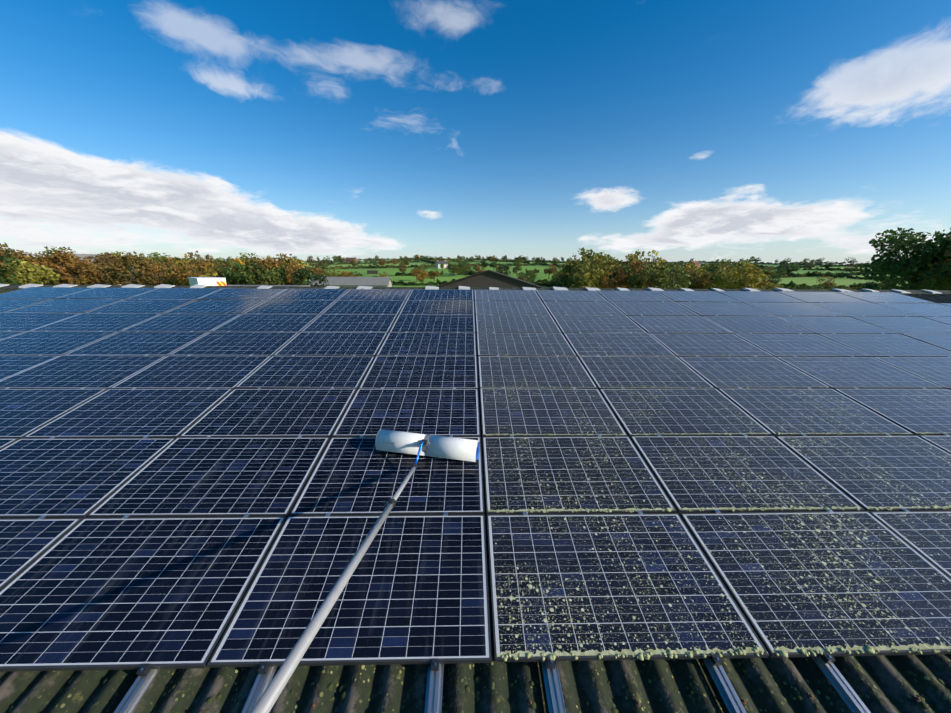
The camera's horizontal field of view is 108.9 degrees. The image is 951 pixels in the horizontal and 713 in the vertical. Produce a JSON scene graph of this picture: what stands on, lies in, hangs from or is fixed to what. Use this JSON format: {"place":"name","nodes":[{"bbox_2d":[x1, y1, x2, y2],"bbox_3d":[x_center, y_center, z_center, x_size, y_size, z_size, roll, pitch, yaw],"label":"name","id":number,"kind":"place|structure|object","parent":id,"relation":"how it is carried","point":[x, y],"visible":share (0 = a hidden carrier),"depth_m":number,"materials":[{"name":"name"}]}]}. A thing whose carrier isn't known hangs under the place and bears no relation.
{"place":"outdoors","nodes":[
{"label":"outdoors","id":0,"kind":"place"},
{"bbox_2d":[0,286,950,712],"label":"barn roof sheet","id":1,"kind":"object","parent":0,"point":[878,684],"visible":0.05,"depth_m":1.98,"materials":[{"name":"grey metal"}]},
{"bbox_2d":[0,284,950,294],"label":"barn ridge pieces","id":2,"kind":"object","parent":1,"relation":"on","point":[457,288],"visible":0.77,"depth_m":9.60,"materials":[{"name":"grey metal"}]},
{"bbox_2d":[9,668,949,712],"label":"moss","id":3,"kind":"object","parent":1,"relation":"on","point":[798,696],"visible":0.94,"depth_m":1.94,"materials":[{"name":"green plant"}]},
{"bbox_2d":[0,287,950,671],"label":"solar panel frames","id":4,"kind":"structure","parent":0,"point":[406,661],"depth_m":3.10,"materials":[{"name":"silver metal"}]},
{"bbox_2d":[0,287,950,665],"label":"solar panels","id":5,"kind":"object","parent":4,"relation":"in","point":[126,591],"visible":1,"depth_m":3.28,"materials":[{"name":"blue glass"}]},
{"bbox_2d":[251,429,479,712],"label":"cleaning brush","id":6,"kind":"object","parent":5,"relation":"on","point":[417,444],"visible":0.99,"depth_m":1.95,"materials":[{"name":"plastic"}]},
{"bbox_2d":[486,355,949,661],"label":"moss","id":7,"kind":"object","parent":5,"relation":"on","point":[741,651],"visible":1,"depth_m":2.06,"materials":[{"name":"green plant"}]},
{"bbox_2d":[0,0,950,264],"label":"sky","id":8,"kind":"structure","parent":0,"point":[770,131],"materials":[{"name":"blue"}]},
{"bbox_2d":[180,260,907,287],"bbox_3d":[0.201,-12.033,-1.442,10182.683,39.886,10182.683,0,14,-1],"label":"terrain","id":9,"kind":"structure","parent":0,"point":[447,276],"depth_m":324.50,"materials":[{"name":"green plant"}]},
{"bbox_2d":[0,247,21,283],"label":"tree","id":10,"kind":"object","parent":9,"relation":"on","point":[4,272],"visible":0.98,"depth_m":64.15,"materials":[{"name":"green plant"}]},
{"bbox_2d":[0,242,25,275],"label":"tree","id":11,"kind":"object","parent":9,"relation":"on","point":[3,253],"visible":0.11,"depth_m":75.22,"materials":[{"name":"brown plant"}]},
{"bbox_2d":[0,262,34,284],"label":"tree","id":12,"kind":"object","parent":9,"relation":"on","point":[11,274],"visible":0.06,"depth_m":70.60,"materials":[{"name":"green plant"}]},
{"bbox_2d":[4,248,35,262],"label":"tree","id":13,"kind":"object","parent":9,"relation":"on","point":[25,255],"visible":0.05,"depth_m":108.43,"materials":[{"name":"brown plant"}]},
{"bbox_2d":[2,259,60,284],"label":"bush","id":14,"kind":"object","parent":9,"relation":"on","point":[44,277],"visible":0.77,"depth_m":68.97,"materials":[{"name":"green plant"}]},
{"bbox_2d":[43,246,74,257],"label":"tree","id":15,"kind":"object","parent":9,"relation":"on","point":[59,248],"visible":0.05,"depth_m":126.37,"materials":[{"name":"green plant"}]},
{"bbox_2d":[22,249,100,284],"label":"tree","id":16,"kind":"object","parent":9,"relation":"on","point":[76,275],"visible":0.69,"depth_m":79.39,"materials":[{"name":"brown plant"}]},
{"bbox_2d":[48,253,90,283],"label":"tree","id":17,"kind":"object","parent":9,"relation":"on","point":[82,280],"visible":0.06,"depth_m":91.19,"materials":[{"name":"brown plant"}]},
{"bbox_2d":[69,263,103,284],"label":"bush","id":18,"kind":"object","parent":9,"relation":"on","point":[94,281],"visible":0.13,"depth_m":99.10,"materials":[{"name":"brown plant"}]},
{"bbox_2d":[73,254,121,284],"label":"house stone","id":19,"kind":"object","parent":9,"relation":"on","point":[83,255],"visible":0.07,"depth_m":112.21,"materials":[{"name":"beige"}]},
{"bbox_2d":[83,252,130,284],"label":"tree","id":20,"kind":"object","parent":9,"relation":"on","point":[97,259],"visible":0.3,"depth_m":99.06,"materials":[{"name":"brown plant"}]},
{"bbox_2d":[111,263,137,284],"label":"tree","id":21,"kind":"object","parent":9,"relation":"on","point":[124,272],"visible":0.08,"depth_m":101.81,"materials":[{"name":"brown plant"}]},
{"bbox_2d":[97,251,161,285],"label":"tree","id":22,"kind":"object","parent":9,"relation":"on","point":[130,278],"visible":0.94,"depth_m":76.62,"materials":[{"name":"brown plant"}]},
{"bbox_2d":[138,263,174,285],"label":"tree","id":23,"kind":"object","parent":9,"relation":"on","point":[163,268],"visible":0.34,"depth_m":92.31,"materials":[{"name":"brown plant"}]},
{"bbox_2d":[147,259,168,276],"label":"tree","id":24,"kind":"object","parent":9,"relation":"on","point":[153,261],"visible":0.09,"depth_m":107.36,"materials":[{"name":"brown plant"}]},
{"bbox_2d":[147,252,176,273],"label":"tree","id":25,"kind":"object","parent":9,"relation":"on","point":[156,254],"visible":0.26,"depth_m":116.30,"materials":[{"name":"green plant"}]},
{"bbox_2d":[161,269,189,285],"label":"bush","id":26,"kind":"object","parent":9,"relation":"on","point":[171,282],"visible":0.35,"depth_m":85.00,"materials":[{"name":"green plant"}]},
{"bbox_2d":[166,251,213,283],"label":"tree","id":27,"kind":"object","parent":9,"relation":"on","point":[178,278],"visible":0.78,"depth_m":77.89,"materials":[{"name":"brown plant"}]},
{"bbox_2d":[179,258,218,284],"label":"tree","id":28,"kind":"object","parent":9,"relation":"on","point":[194,270],"visible":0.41,"depth_m":81.23,"materials":[{"name":"brown plant"}]},
{"bbox_2d":[188,277,226,285],"bbox_3d":[-21.034,-4.415,26.818,4.837,3.553,1.736,13,19,41],"label":"van","id":29,"kind":"object","parent":9,"relation":"on","point":[213,281],"visible":0.15,"depth_m":25.04,"materials":[{"name":"white metal"}]},
{"bbox_2d":[194,258,222,273],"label":"tree","id":30,"kind":"object","parent":9,"relation":"on","point":[206,261],"visible":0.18,"depth_m":143.52,"materials":[{"name":"brown plant"}]},
{"bbox_2d":[209,257,243,277],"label":"tree","id":31,"kind":"object","parent":9,"relation":"on","point":[221,260],"visible":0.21,"depth_m":104.23,"materials":[{"name":"green plant"}]},
{"bbox_2d":[213,263,245,284],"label":"tree","id":32,"kind":"object","parent":9,"relation":"on","point":[231,282],"visible":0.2,"depth_m":102.33,"materials":[{"name":"green plant"}]},
{"bbox_2d":[218,262,256,284],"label":"bush","id":33,"kind":"object","parent":9,"relation":"on","point":[230,277],"visible":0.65,"depth_m":97.37,"materials":[{"name":"green plant"}]},
{"bbox_2d":[239,252,258,261],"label":"tree","id":34,"kind":"object","parent":9,"relation":"on","point":[243,255],"visible":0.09,"depth_m":160.40,"materials":[{"name":"green plant"}]},
{"bbox_2d":[241,260,283,284],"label":"bush","id":35,"kind":"object","parent":9,"relation":"on","point":[261,273],"visible":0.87,"depth_m":83.95,"materials":[{"name":"green plant"}]},
{"bbox_2d":[252,257,283,284],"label":"tree","id":36,"kind":"object","parent":9,"relation":"on","point":[264,262],"visible":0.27,"depth_m":105.13,"materials":[{"name":"brown plant"}]},
{"bbox_2d":[227,285,309,285],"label":"flat shed roof","id":37,"kind":"structure","parent":9,"relation":"on","point":[268,285],"depth_m":26.26,"materials":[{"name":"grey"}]},
{"bbox_2d":[269,264,295,284],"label":"tree","id":38,"kind":"object","parent":9,"relation":"on","point":[283,277],"visible":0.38,"depth_m":100.45,"materials":[{"name":"green plant"}]},
{"bbox_2d":[273,253,297,274],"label":"tree","id":39,"kind":"object","parent":9,"relation":"on","point":[280,260],"visible":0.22,"depth_m":108.39,"materials":[{"name":"green plant"}]},
{"bbox_2d":[269,257,310,277],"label":"tree","id":40,"kind":"object","parent":9,"relation":"on","point":[294,260],"visible":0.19,"depth_m":110.41,"materials":[{"name":"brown plant"}]},
{"bbox_2d":[285,261,305,284],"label":"tree","id":41,"kind":"object","parent":9,"relation":"on","point":[290,270],"visible":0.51,"depth_m":98.69,"materials":[{"name":"brown plant"}]},
{"bbox_2d":[290,265,328,286],"bbox_3d":[-32.261,-13.578,66.224,6.822,8.326,6.773,-3,14,-12],"label":"bush","id":42,"kind":"object","parent":9,"relation":"on","point":[297,278],"visible":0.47,"depth_m":64.95,"materials":[{"name":"green plant"}]},
{"bbox_2d":[321,266,342,276],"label":"tree","id":43,"kind":"object","parent":9,"relation":"on","point":[330,269],"visible":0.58,"depth_m":149.64,"materials":[{"name":"green plant"}]},
{"bbox_2d":[341,271,355,276],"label":"bush","id":44,"kind":"object","parent":9,"relation":"on","point":[346,273],"visible":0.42,"depth_m":170.08,"materials":[{"name":"brown plant"}]},
{"bbox_2d":[309,277,392,286],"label":"building","id":45,"kind":"structure","parent":9,"relation":"on","point":[360,281],"depth_m":105.89,"materials":[{"name":"beige"}]},
{"bbox_2d":[367,270,377,273],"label":"dark shed","id":46,"kind":"structure","parent":9,"relation":"on","point":[372,271],"depth_m":305.20,"materials":[{"name":"grey paint"}]},
{"bbox_2d":[398,262,405,275],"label":"tree","id":47,"kind":"object","parent":9,"relation":"on","point":[401,269],"visible":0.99,"depth_m":285.09,"materials":[{"name":"green plant"}]},
{"bbox_2d":[392,280,414,285],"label":"hedge","id":48,"kind":"object","parent":9,"relation":"on","point":[399,282],"visible":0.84,"depth_m":188.81,"materials":[{"name":"green plant"}]},
{"bbox_2d":[395,272,411,275],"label":"hedge","id":49,"kind":"object","parent":9,"relation":"on","point":[400,274],"visible":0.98,"depth_m":288.34,"materials":[{"name":"green plant"}]},
{"bbox_2d":[410,268,421,280],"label":"tree","id":50,"kind":"object","parent":9,"relation":"on","point":[417,272],"visible":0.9,"depth_m":233.57,"materials":[{"name":"brown plant"}]},
{"bbox_2d":[416,270,428,281],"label":"tree","id":51,"kind":"object","parent":9,"relation":"on","point":[422,276],"visible":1,"depth_m":192.11,"materials":[{"name":"brown plant"}]},
{"bbox_2d":[413,281,437,285],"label":"hedge","id":52,"kind":"object","parent":9,"relation":"on","point":[428,283],"visible":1,"depth_m":193.04,"materials":[{"name":"green plant"}]},
{"bbox_2d":[429,270,438,281],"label":"tree","id":53,"kind":"object","parent":9,"relation":"on","point":[432,275],"visible":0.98,"depth_m":222.37,"materials":[{"name":"green plant"}]},
{"bbox_2d":[435,260,447,268],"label":"cream house","id":54,"kind":"structure","parent":9,"relation":"on","point":[445,263],"depth_m":381.96,"materials":[{"name":"beige"}]},
{"bbox_2d":[448,264,460,276],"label":"tree","id":55,"kind":"object","parent":9,"relation":"on","point":[455,270],"visible":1,"depth_m":283.24,"materials":[{"name":"green plant"}]},
{"bbox_2d":[456,261,471,269],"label":"tree","id":56,"kind":"object","parent":9,"relation":"on","point":[461,263],"visible":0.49,"depth_m":303.64,"materials":[{"name":"green plant"}]},
{"bbox_2d":[461,262,470,274],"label":"tree","id":57,"kind":"object","parent":9,"relation":"on","point":[463,267],"visible":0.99,"depth_m":288.04,"materials":[{"name":"green plant"}]},
{"bbox_2d":[435,270,543,287],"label":"roof","id":58,"kind":"structure","parent":9,"relation":"on","point":[488,278],"depth_m":46.75,"materials":[{"name":"grey paint"}]},
{"bbox_2d":[498,263,510,274],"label":"tree","id":59,"kind":"object","parent":9,"relation":"on","point":[504,268],"visible":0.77,"depth_m":240.38,"materials":[{"name":"green plant"}]},
{"bbox_2d":[512,265,521,275],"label":"tree","id":60,"kind":"object","parent":9,"relation":"on","point":[515,269],"visible":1,"depth_m":297.98,"materials":[{"name":"green plant"}]},
{"bbox_2d":[519,271,535,282],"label":"tree","id":61,"kind":"object","parent":9,"relation":"on","point":[527,280],"visible":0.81,"depth_m":135.08,"materials":[{"name":"green plant"}]},
{"bbox_2d":[542,281,555,286],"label":"hedge","id":62,"kind":"object","parent":9,"relation":"on","point":[545,284],"visible":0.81,"depth_m":182.90,"materials":[{"name":"green plant"}]},
{"bbox_2d":[546,264,558,278],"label":"tree","id":63,"kind":"object","parent":9,"relation":"on","point":[553,269],"visible":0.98,"depth_m":257.32,"materials":[{"name":"green plant"}]},
{"bbox_2d":[549,272,567,286],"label":"tree","id":64,"kind":"object","parent":9,"relation":"on","point":[557,283],"visible":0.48,"depth_m":114.84,"materials":[{"name":"green plant"}]},
{"bbox_2d":[556,257,581,287],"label":"tree","id":65,"kind":"object","parent":9,"relation":"on","point":[563,276],"visible":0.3,"depth_m":105.33,"materials":[{"name":"green plant"}]},
{"bbox_2d":[570,263,602,287],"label":"bush","id":66,"kind":"object","parent":9,"relation":"on","point":[584,280],"visible":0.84,"depth_m":76.05,"materials":[{"name":"green plant"}]},
{"bbox_2d":[567,247,613,279],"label":"tree","id":67,"kind":"object","parent":9,"relation":"on","point":[585,259],"visible":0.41,"depth_m":84.57,"materials":[{"name":"green plant"}]},
{"bbox_2d":[572,272,608,287],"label":"bush","id":68,"kind":"object","parent":9,"relation":"on","point":[600,282],"visible":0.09,"depth_m":83.70,"materials":[{"name":"green plant"}]},
{"bbox_2d":[565,252,617,280],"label":"tree","id":69,"kind":"object","parent":9,"relation":"on","point":[589,256],"visible":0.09,"depth_m":100.91,"materials":[{"name":"green plant"}]},
{"bbox_2d":[585,260,611,287],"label":"tree","id":70,"kind":"object","parent":9,"relation":"on","point":[603,268],"visible":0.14,"depth_m":86.46,"materials":[{"name":"green plant"}]},
{"bbox_2d":[579,251,619,269],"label":"tree","id":71,"kind":"object","parent":9,"relation":"on","point":[611,263],"visible":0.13,"depth_m":94.01,"materials":[{"name":"green plant"}]},
{"bbox_2d":[600,271,630,287],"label":"bush","id":72,"kind":"object","parent":9,"relation":"on","point":[610,285],"visible":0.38,"depth_m":81.36,"materials":[{"name":"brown plant"}]},
{"bbox_2d":[608,265,632,287],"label":"tree","id":73,"kind":"object","parent":9,"relation":"on","point":[628,274],"visible":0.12,"depth_m":89.03,"materials":[{"name":"green plant"}]},
{"bbox_2d":[612,253,655,269],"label":"tree","id":74,"kind":"object","parent":9,"relation":"on","point":[635,257],"visible":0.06,"depth_m":104.96,"materials":[{"name":"green plant"}]},
{"bbox_2d":[614,259,658,287],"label":"tree","id":75,"kind":"object","parent":9,"relation":"on","point":[622,276],"visible":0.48,"depth_m":74.89,"materials":[{"name":"green plant"}]},
{"bbox_2d":[625,250,669,274],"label":"tree","id":76,"kind":"object","parent":9,"relation":"on","point":[660,259],"visible":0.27,"depth_m":85.14,"materials":[{"name":"green plant"}]},
{"bbox_2d":[627,265,668,288],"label":"bush","id":77,"kind":"object","parent":9,"relation":"on","point":[652,276],"visible":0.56,"depth_m":69.07,"materials":[{"name":"green plant"}]},
{"bbox_2d":[650,262,689,288],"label":"tree","id":78,"kind":"object","parent":9,"relation":"on","point":[676,273],"visible":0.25,"depth_m":82.32,"materials":[{"name":"green plant"}]},
{"bbox_2d":[657,266,693,288],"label":"bush","id":79,"kind":"object","parent":9,"relation":"on","point":[676,286],"visible":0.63,"depth_m":69.16,"materials":[{"name":"green plant"}]},
{"bbox_2d":[680,261,706,275],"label":"tree","id":80,"kind":"object","parent":9,"relation":"on","point":[690,266],"visible":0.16,"depth_m":96.21,"materials":[{"name":"green plant"}]},
{"bbox_2d":[682,269,712,288],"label":"bush","id":81,"kind":"object","parent":9,"relation":"on","point":[699,281],"visible":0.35,"depth_m":86.04,"materials":[{"name":"green plant"}]},
{"bbox_2d":[687,268,713,288],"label":"bush","id":82,"kind":"object","parent":9,"relation":"on","point":[700,276],"visible":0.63,"depth_m":85.18,"materials":[{"name":"green plant"}]},
{"bbox_2d":[704,259,730,274],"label":"tree","id":83,"kind":"object","parent":9,"relation":"on","point":[717,260],"visible":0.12,"depth_m":123.69,"materials":[{"name":"green plant"}]},
{"bbox_2d":[713,261,752,285],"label":"tree","id":84,"kind":"object","parent":9,"relation":"on","point":[726,264],"visible":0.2,"depth_m":83.78,"materials":[{"name":"green plant"}]},
{"bbox_2d":[712,263,770,288],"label":"bush","id":85,"kind":"object","parent":9,"relation":"on","point":[723,279],"visible":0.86,"depth_m":70.16,"materials":[{"name":"green plant"}]},
{"bbox_2d":[734,259,752,266],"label":"tree","id":86,"kind":"object","parent":9,"relation":"on","point":[749,262],"visible":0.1,"depth_m":127.13,"materials":[{"name":"green plant"}]},
{"bbox_2d":[754,269,770,288],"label":"bush","id":87,"kind":"object","parent":9,"relation":"on","point":[763,284],"visible":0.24,"depth_m":115.79,"materials":[{"name":"green plant"}]},
{"bbox_2d":[763,266,775,274],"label":"tree","id":88,"kind":"object","parent":9,"relation":"on","point":[771,269],"visible":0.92,"depth_m":276.64,"materials":[{"name":"green plant"}]},
{"bbox_2d":[768,274,781,282],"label":"tree","id":89,"kind":"object","parent":9,"relation":"on","point":[774,277],"visible":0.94,"depth_m":197.26,"materials":[{"name":"green plant"}]},
{"bbox_2d":[776,267,786,274],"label":"tree","id":90,"kind":"object","parent":9,"relation":"on","point":[784,270],"visible":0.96,"depth_m":280.58,"materials":[{"name":"green plant"}]},
{"bbox_2d":[774,281,795,288],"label":"hedge","id":91,"kind":"object","parent":9,"relation":"on","point":[791,285],"visible":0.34,"depth_m":133.60,"materials":[{"name":"green plant"}]},
{"bbox_2d":[786,272,798,276],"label":"hedge","id":92,"kind":"object","parent":9,"relation":"on","point":[792,274],"visible":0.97,"depth_m":285.26,"materials":[{"name":"green plant"}]},
{"bbox_2d":[786,263,800,272],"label":"tree","id":93,"kind":"object","parent":9,"relation":"on","point":[792,267],"visible":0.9,"depth_m":285.19,"materials":[{"name":"green plant"}]},
{"bbox_2d":[794,283,814,288],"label":"hedge","id":94,"kind":"object","parent":9,"relation":"on","point":[802,286],"visible":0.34,"depth_m":135.98,"materials":[{"name":"green plant"}]},
{"bbox_2d":[808,271,828,276],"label":"hedge","id":95,"kind":"object","parent":9,"relation":"on","point":[812,274],"visible":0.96,"depth_m":287.03,"materials":[{"name":"green plant"}]},
{"bbox_2d":[816,276,835,285],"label":"bush","id":96,"kind":"object","parent":9,"relation":"on","point":[829,282],"visible":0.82,"depth_m":140.49,"materials":[{"name":"green plant"}]},
{"bbox_2d":[818,283,855,287],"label":"hedge","id":97,"kind":"object","parent":9,"relation":"on","point":[850,286],"visible":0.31,"depth_m":170.89,"materials":[{"name":"green plant"}]},
{"bbox_2d":[826,272,848,277],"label":"hedge","id":98,"kind":"object","parent":9,"relation":"on","point":[844,275],"visible":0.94,"depth_m":272.92,"materials":[{"name":"green plant"}]},
{"bbox_2d":[844,262,858,272],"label":"tree","id":99,"kind":"object","parent":9,"relation":"on","point":[847,268],"visible":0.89,"depth_m":309.86,"materials":[{"name":"green plant"}]},
{"bbox_2d":[847,275,871,279],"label":"hedge","id":100,"kind":"object","parent":9,"relation":"on","point":[853,277],"visible":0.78,"depth_m":263.69,"materials":[{"name":"green plant"}]},
{"bbox_2d":[853,275,904,289],"bbox_3d":[71.952,-11.053,61.209,6.022,7.286,6.509,8,16,29],"label":"bush","id":101,"kind":"object","parent":9,"relation":"on","point":[869,285],"visible":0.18,"depth_m":60.50,"materials":[{"name":"green plant"}]},
{"bbox_2d":[852,227,950,289],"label":"tree","id":102,"kind":"object","parent":9,"relation":"on","point":[906,266],"visible":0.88,"depth_m":36.11,"materials":[{"name":"green plant"}]},
{"bbox_2d":[915,239,950,289],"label":"tree","id":103,"kind":"object","parent":9,"relation":"on","point":[936,264],"visible":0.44,"depth_m":34.00,"materials":[{"name":"green plant"}]},
{"bbox_3d":[-0.080,1.343,10.568,36.000,6.715,19.508,0,14,-1],"label":"barn","id":104,"kind":"object","parent":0,"visible":0},
{"bbox_2d":[5,287,949,712],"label":"mounting rails","id":105,"kind":"object","parent":104,"relation":"on","point":[553,689],"visible":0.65,"depth_m":1.94,"materials":[{"name":"silver metal"}]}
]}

